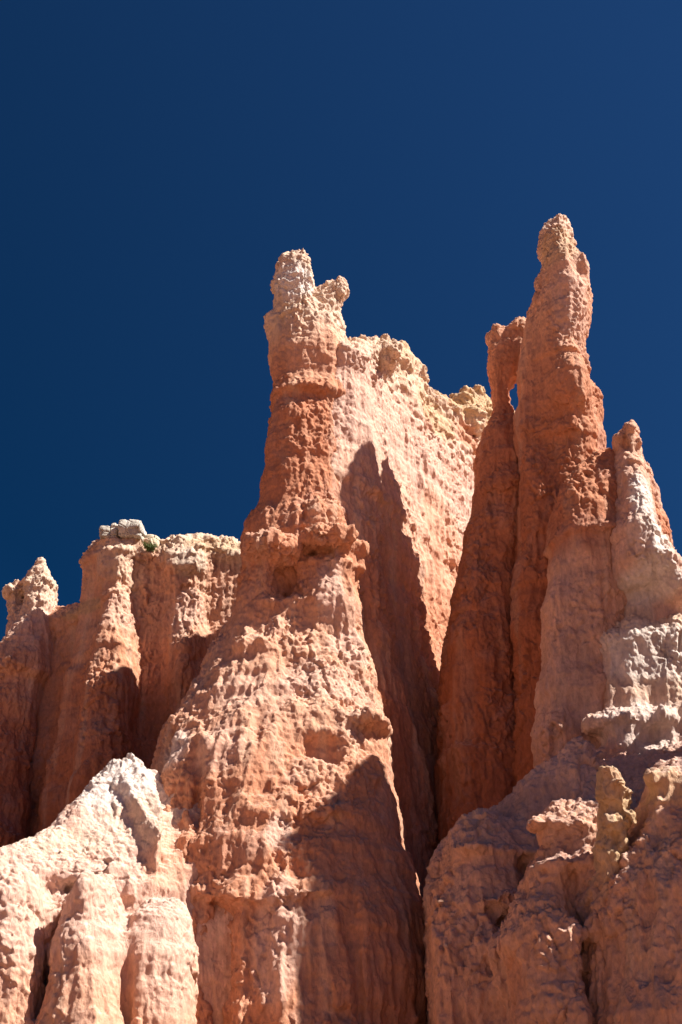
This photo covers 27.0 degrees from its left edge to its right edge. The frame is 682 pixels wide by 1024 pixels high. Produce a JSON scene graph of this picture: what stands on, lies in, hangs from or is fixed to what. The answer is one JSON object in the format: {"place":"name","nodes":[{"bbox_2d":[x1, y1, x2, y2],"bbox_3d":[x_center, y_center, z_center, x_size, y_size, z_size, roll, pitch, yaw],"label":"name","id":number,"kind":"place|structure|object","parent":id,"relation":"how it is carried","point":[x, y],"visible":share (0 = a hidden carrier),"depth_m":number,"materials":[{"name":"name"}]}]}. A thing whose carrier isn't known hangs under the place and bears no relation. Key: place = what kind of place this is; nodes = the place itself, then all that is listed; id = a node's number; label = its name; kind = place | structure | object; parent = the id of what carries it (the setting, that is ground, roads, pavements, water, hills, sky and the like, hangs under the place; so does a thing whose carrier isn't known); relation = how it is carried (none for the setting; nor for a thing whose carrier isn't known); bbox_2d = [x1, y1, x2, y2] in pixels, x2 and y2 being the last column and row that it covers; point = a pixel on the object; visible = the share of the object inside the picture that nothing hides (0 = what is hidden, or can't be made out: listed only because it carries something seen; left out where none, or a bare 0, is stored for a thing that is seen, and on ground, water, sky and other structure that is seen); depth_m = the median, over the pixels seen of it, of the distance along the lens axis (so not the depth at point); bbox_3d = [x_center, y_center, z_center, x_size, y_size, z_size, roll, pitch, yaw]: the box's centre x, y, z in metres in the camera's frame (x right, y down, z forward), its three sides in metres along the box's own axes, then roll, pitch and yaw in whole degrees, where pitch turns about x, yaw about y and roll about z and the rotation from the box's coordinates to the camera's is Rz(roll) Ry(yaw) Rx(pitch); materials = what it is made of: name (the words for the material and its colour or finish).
{"place":"outdoors","nodes":[
{"label":"outdoors","id":0,"kind":"place"},
{"bbox_2d":[0,0,681,640],"label":"sky","id":1,"kind":"structure","parent":0,"point":[160,160],"materials":[{"name":"blue"}]},
{"bbox_3d":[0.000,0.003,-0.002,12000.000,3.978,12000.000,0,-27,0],"label":"ground","id":2,"kind":"structure","parent":0,"visible":0},
{"bbox_2d":[0,557,57,846],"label":"rock turret","id":3,"kind":"object","parent":2,"relation":"on","point":[26,647],"visible":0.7,"depth_m":51.63,"materials":[{"name":"stone"}]},
{"bbox_2d":[0,753,233,1023],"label":"rock spur","id":4,"kind":"structure","parent":2,"relation":"on","point":[98,876],"depth_m":30.56,"materials":[{"name":"stone"}]},
{"bbox_2d":[29,532,241,836],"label":"cliff","id":5,"kind":"structure","parent":2,"relation":"on","point":[136,630],"depth_m":51.47,"materials":[{"name":"stone"}]},
{"bbox_2d":[99,526,110,538],"bbox_3d":[-8.898,0.937,53.964,0.580,0.596,1.198,0,-27,0],"label":"boulder","id":6,"kind":"object","parent":5,"relation":"on","point":[104,532],"visible":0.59,"depth_m":53.45,"materials":[{"name":"stone"}]},
{"bbox_2d":[110,523,119,537],"bbox_3d":[-8.517,0.869,53.974,0.387,0.718,1.000,0,-27,0],"label":"boulder","id":7,"kind":"object","parent":5,"relation":"on","point":[114,530],"visible":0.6,"depth_m":53.57,"materials":[{"name":"stone"}]},
{"bbox_2d":[118,519,128,538],"bbox_3d":[-8.151,0.779,53.833,0.443,0.763,1.158,-2,-27,4],"label":"boulder","id":8,"kind":"object","parent":5,"relation":"on","point":[121,528],"visible":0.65,"depth_m":53.33,"materials":[{"name":"stone"}]},
{"bbox_2d":[125,519,146,540],"bbox_3d":[-7.797,0.824,53.951,0.834,0.802,1.354,0,-27,0],"label":"boulder","id":9,"kind":"object","parent":5,"relation":"on","point":[136,530],"visible":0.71,"depth_m":53.39,"materials":[{"name":"stone"}]},
{"bbox_2d":[140,540,157,551],"bbox_3d":[-7.201,1.317,53.446,0.688,0.475,0.412,9,-28,-18],"label":"shrub","id":10,"kind":"object","parent":5,"relation":"on","point":[149,547],"visible":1,"depth_m":53.41,"materials":[{"name":"green plant"}]},
{"bbox_2d":[144,534,159,545],"bbox_3d":[-7.172,1.311,54.194,0.722,0.755,1.036,0,-27,0],"label":"boulder","id":11,"kind":"object","parent":5,"relation":"on","point":[152,539],"visible":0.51,"depth_m":53.87,"materials":[{"name":"stone"}]},
{"bbox_2d":[150,249,426,1023],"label":"hoodoo","id":12,"kind":"object","parent":2,"relation":"on","point":[272,758],"visible":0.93,"depth_m":36.12,"materials":[{"name":"stone"}]},
{"bbox_2d":[330,334,514,897],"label":"rock wall","id":13,"kind":"structure","parent":2,"relation":"on","point":[402,458],"depth_m":46.54,"materials":[{"name":"stone"}]},
{"bbox_2d":[433,316,525,843],"bbox_3d":[4.554,5.668,42.448,4.323,27.854,5.258,0,-27,0],"label":"hoodoo","id":14,"kind":"object","parent":2,"relation":"on","point":[476,751],"visible":0.6,"depth_m":42.03,"materials":[{"name":"stone"}]},
{"bbox_2d":[422,612,681,1023],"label":"rock outcrop","id":15,"kind":"object","parent":2,"relation":"on","point":[511,926],"visible":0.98,"depth_m":29.87,"materials":[{"name":"stone"}]},
{"bbox_2d":[509,213,606,785],"bbox_3d":[6.469,3.509,41.416,4.403,30.875,5.207,0,-27,0],"label":"rock spire","id":16,"kind":"object","parent":2,"relation":"on","point":[559,435],"visible":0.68,"depth_m":43.95,"materials":[{"name":"stone"}]},
{"bbox_2d":[530,448,672,767],"bbox_3d":[7.083,7.592,38.802,5.443,21.127,3.580,0,-27,0],"label":"rock buttress","id":17,"kind":"object","parent":2,"relation":"on","point":[584,603],"visible":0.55,"depth_m":39.81,"materials":[{"name":"stone"}]},
{"bbox_2d":[581,766,636,1023],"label":"rock pinnacle","id":18,"kind":"object","parent":2,"relation":"on","point":[616,816],"visible":0.66,"depth_m":28.42,"materials":[{"name":"stone"}]},
{"bbox_2d":[609,419,681,621],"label":"rock spire","id":19,"kind":"object","parent":2,"relation":"on","point":[646,565],"visible":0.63,"depth_m":39.74,"materials":[{"name":"stone"}]}
]}

